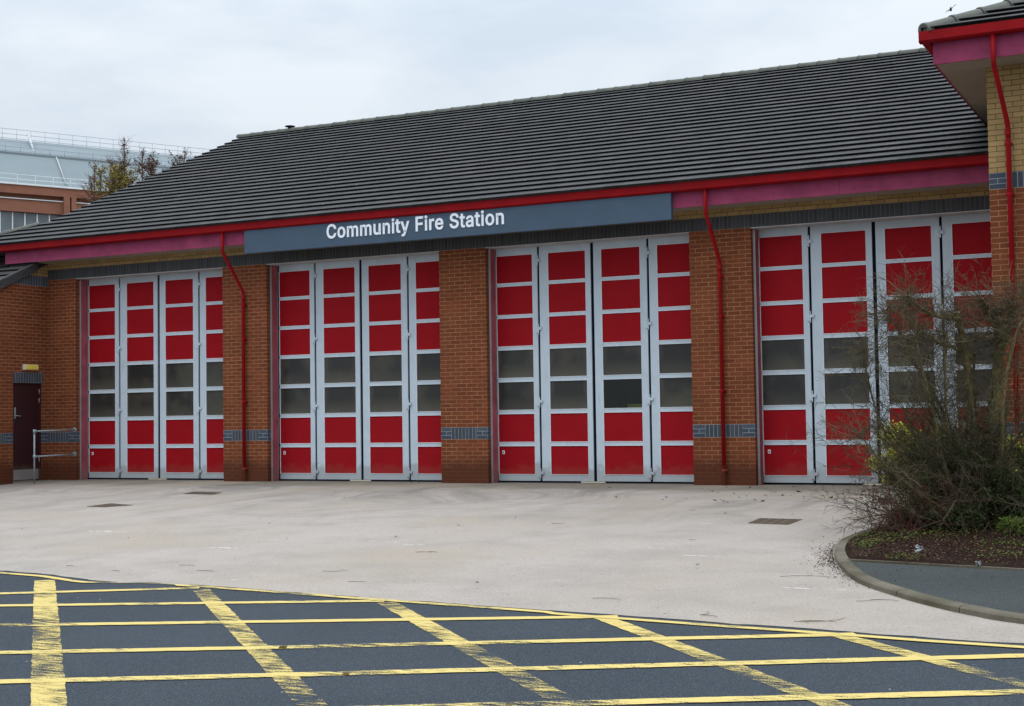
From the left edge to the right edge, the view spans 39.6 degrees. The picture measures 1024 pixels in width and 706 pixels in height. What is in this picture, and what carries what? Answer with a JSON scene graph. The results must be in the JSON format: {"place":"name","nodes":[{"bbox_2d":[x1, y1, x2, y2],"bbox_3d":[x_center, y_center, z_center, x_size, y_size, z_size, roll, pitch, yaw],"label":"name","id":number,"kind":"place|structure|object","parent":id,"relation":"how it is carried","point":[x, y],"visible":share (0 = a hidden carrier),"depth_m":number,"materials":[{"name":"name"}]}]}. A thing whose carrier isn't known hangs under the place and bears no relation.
{"place":"outdoors","nodes":[
{"label":"outdoors","id":0,"kind":"place"},
{"bbox_2d":[0,0,1003,156],"label":"sky","id":1,"kind":"structure","parent":0,"point":[196,74],"materials":[{"name":"white"}]},
{"bbox_2d":[0,479,1023,642],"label":"forecourt","id":2,"kind":"structure","parent":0,"point":[631,546],"depth_m":16.89,"materials":[{"name":"beige concrete"}]},
{"bbox_2d":[33,427,76,483],"bbox_3d":[-9.848,2.193,30.613,0.110,1.171,1.215,-2,-3,27],"label":"handrail","id":3,"kind":"object","parent":2,"relation":"on","point":[74,429],"visible":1,"depth_m":30.27,"materials":[{"name":"silver metal"}]},
{"bbox_2d":[87,503,128,506],"bbox_3d":[-6.845,2.593,24.089,0.699,0.045,0.533,-3,-4,43],"label":"manhole cover","id":4,"kind":"object","parent":2,"relation":"on","point":[109,505],"visible":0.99,"depth_m":24.05,"materials":[{"name":"metal"}]},
{"bbox_2d":[184,491,221,494],"bbox_3d":[-5.693,2.594,26.243,0.830,0.042,0.510,-2,-3,27],"label":"manhole cover","id":5,"kind":"object","parent":2,"relation":"on","point":[206,493],"visible":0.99,"depth_m":26.19,"materials":[{"name":"metal"}]},
{"bbox_2d":[67,523,897,621],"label":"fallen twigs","id":6,"kind":"object","parent":2,"relation":"on","point":[620,599],"visible":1,"depth_m":12.21,"materials":[{"name":"brown plant"}]},
{"bbox_2d":[0,0,1023,485],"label":"fire station","id":7,"kind":"object","parent":2,"relation":"on","point":[160,326],"visible":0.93,"depth_m":26.97,"materials":[{"name":"red brick"}]},
{"bbox_2d":[13,383,40,480],"bbox_3d":[-10.615,1.722,31.037,0.142,2.133,0.845,-2,-3,27],"label":"side door","id":8,"kind":"structure","parent":7,"relation":"in","point":[26,396],"depth_m":31.04,"materials":[{"name":"metal"}]},
{"bbox_2d":[22,364,38,369],"bbox_3d":[-10.519,0.313,31.087,0.085,0.121,0.417,-2,-3,27],"label":"wall light","id":9,"kind":"object","parent":7,"relation":"attached to","point":[29,367],"visible":1,"depth_m":31.02,"materials":[{"name":"beige plastic"}]},
{"bbox_2d":[76,267,223,479],"bbox_3d":[-7.668,0.458,30.484,4.400,4.520,0.390,-2,-3,27],"label":"bay door","id":10,"kind":"structure","parent":7,"relation":"in","point":[151,344],"depth_m":30.70,"materials":[{"name":"metal"}]},
{"bbox_2d":[266,251,441,481],"bbox_3d":[-3.065,0.284,28.180,4.400,4.520,0.390,-2,-3,27],"label":"bay door","id":11,"kind":"structure","parent":7,"relation":"in","point":[355,342],"depth_m":28.37,"materials":[{"name":"metal"}]},
{"bbox_2d":[244,193,672,253],"bbox_3d":[-1.299,-2.373,26.549,9.075,0.462,0.109,-2,-3,27],"label":"fascia sign","id":12,"kind":"object","parent":7,"relation":"attached to","point":[611,211],"visible":1,"depth_m":26.27,"materials":[{"name":"grey metal"}]},
{"bbox_2d":[486,232,693,483],"bbox_3d":[1.428,0.115,25.931,4.400,4.520,0.390,-2,-3,27],"label":"bay door","id":13,"kind":"structure","parent":7,"relation":"in","point":[590,340],"depth_m":26.07,"materials":[{"name":"metal"}]},
{"bbox_2d":[751,209,993,485],"bbox_3d":[6.024,-0.059,23.631,4.400,4.520,0.390,-2,-3,27],"label":"bay door","id":14,"kind":"structure","parent":7,"relation":"in","point":[807,276],"depth_m":24.09,"materials":[{"name":"metal"}]},
{"bbox_2d":[21,479,1023,587],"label":"leaf litter","id":15,"kind":"object","parent":2,"relation":"on","point":[867,549],"visible":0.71,"depth_m":14.69,"materials":[{"name":"brown plant"}]},
{"bbox_2d":[749,518,801,524],"bbox_3d":[3.373,2.177,18.310,0.580,0.046,0.700,-2,-3,27],"label":"manhole cover","id":16,"kind":"object","parent":2,"relation":"on","point":[774,521],"visible":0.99,"depth_m":18.27,"materials":[{"name":"metal"}]},
{"bbox_2d":[834,520,1023,623],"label":"kerb","id":17,"kind":"structure","parent":2,"relation":"on","point":[850,569],"depth_m":11.72,"materials":[{"name":"concrete"}]},
{"bbox_2d":[845,520,1023,567],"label":"planting bed","id":18,"kind":"object","parent":2,"relation":"on","point":[996,562],"visible":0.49,"depth_m":14.55,"materials":[{"name":"brown soil"}]},
{"bbox_2d":[804,429,992,536],"bbox_3d":[4.471,1.637,16.240,2.001,1.612,2.096,0,-3,-12],"label":"twiggy shrub","id":19,"kind":"object","parent":18,"relation":"on","point":[900,518],"visible":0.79,"depth_m":16.16,"materials":[{"name":"brown plant"}]},
{"bbox_2d":[778,244,1023,540],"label":"bare shrub","id":20,"kind":"object","parent":18,"relation":"on","point":[993,413],"visible":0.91,"depth_m":16.45,"materials":[{"name":"brown plant"}]},
{"bbox_2d":[868,420,957,506],"bbox_3d":[5.202,1.451,18.002,1.393,1.230,1.208,-2,-3,27],"label":"leafy shrub","id":21,"kind":"object","parent":18,"relation":"on","point":[892,454],"visible":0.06,"depth_m":18.03,"materials":[{"name":"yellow plant"}]},
{"bbox_2d":[915,544,923,551],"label":"litter","id":22,"kind":"object","parent":18,"relation":"on","point":[918,548],"visible":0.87,"depth_m":14.22,"materials":[{"name":"plastic"}]},
{"bbox_2d":[851,528,1023,561],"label":"weeds","id":23,"kind":"object","parent":18,"relation":"on","point":[956,530],"visible":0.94,"depth_m":15.03,"materials":[{"name":"green plant"}]},
{"bbox_2d":[858,432,1023,531],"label":"evergreen shrub","id":24,"kind":"object","parent":18,"relation":"on","point":[968,520],"visible":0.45,"depth_m":16.31,"materials":[{"name":"green plant"}]},
{"bbox_2d":[968,435,1023,517],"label":"evergreen shrub","id":25,"kind":"object","parent":18,"relation":"on","point":[1015,450],"visible":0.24,"depth_m":16.41,"materials":[{"name":"green plant"}]},
{"bbox_2d":[993,514,1023,536],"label":"plant","id":26,"kind":"object","parent":18,"relation":"on","point":[1017,527],"visible":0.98,"depth_m":15.52,"materials":[{"name":"green plant"}]},
{"bbox_2d":[995,430,1023,472],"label":"leafy shrub","id":27,"kind":"object","parent":18,"relation":"on","point":[1013,447],"depth_m":18.18,"materials":[{"name":"green plant"}]},
{"bbox_2d":[0,571,1023,705],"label":"road","id":28,"kind":"structure","parent":0,"point":[576,686],"depth_m":9.50,"materials":[{"name":"grey asphalt"}]},
{"bbox_2d":[0,580,1023,705],"bbox_3d":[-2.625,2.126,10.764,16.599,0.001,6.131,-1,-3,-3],"label":"road marking","id":29,"kind":"object","parent":28,"relation":"on","point":[780,697],"visible":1,"depth_m":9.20,"materials":[{"name":"yellow paint"}]},
{"bbox_2d":[0,572,1023,647],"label":"road marking","id":30,"kind":"object","parent":28,"relation":"on","point":[844,634],"visible":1,"depth_m":11.17,"materials":[{"name":"yellow paint"}]},
{"bbox_2d":[851,561,1023,612],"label":"pavement","id":31,"kind":"structure","parent":0,"point":[1001,590],"depth_m":12.32,"materials":[{"name":"grey asphalt"}]},
{"bbox_2d":[847,559,1023,570],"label":"edging strip","id":32,"kind":"object","parent":31,"relation":"on","point":[941,565],"visible":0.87,"depth_m":13.36,"materials":[{"name":"concrete"}]},
{"label":"ground","id":33,"kind":"structure","parent":0,"visible":0},
{"bbox_2d":[75,154,122,204],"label":"autumn tree","id":34,"kind":"object","parent":33,"relation":"on","point":[91,184],"visible":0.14,"depth_m":55.07,"materials":[{"name":"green plant"}]},
{"bbox_2d":[0,128,210,273],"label":"works building","id":35,"kind":"structure","parent":33,"relation":"on","point":[40,182],"depth_m":128.17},
{"bbox_2d":[83,156,141,201],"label":"autumn tree","id":36,"kind":"object","parent":33,"relation":"on","point":[113,176],"visible":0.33,"depth_m":53.66,"materials":[{"name":"green plant"}]},
{"bbox_2d":[109,134,163,188],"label":"autumn tree","id":37,"kind":"object","parent":33,"relation":"on","point":[152,168],"visible":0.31,"depth_m":53.99,"materials":[{"name":"brown plant"}]},
{"bbox_2d":[162,147,196,169],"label":"autumn tree","id":38,"kind":"object","parent":33,"relation":"on","point":[172,163],"visible":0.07,"depth_m":53.69,"materials":[{"name":"brown plant"}]}
]}

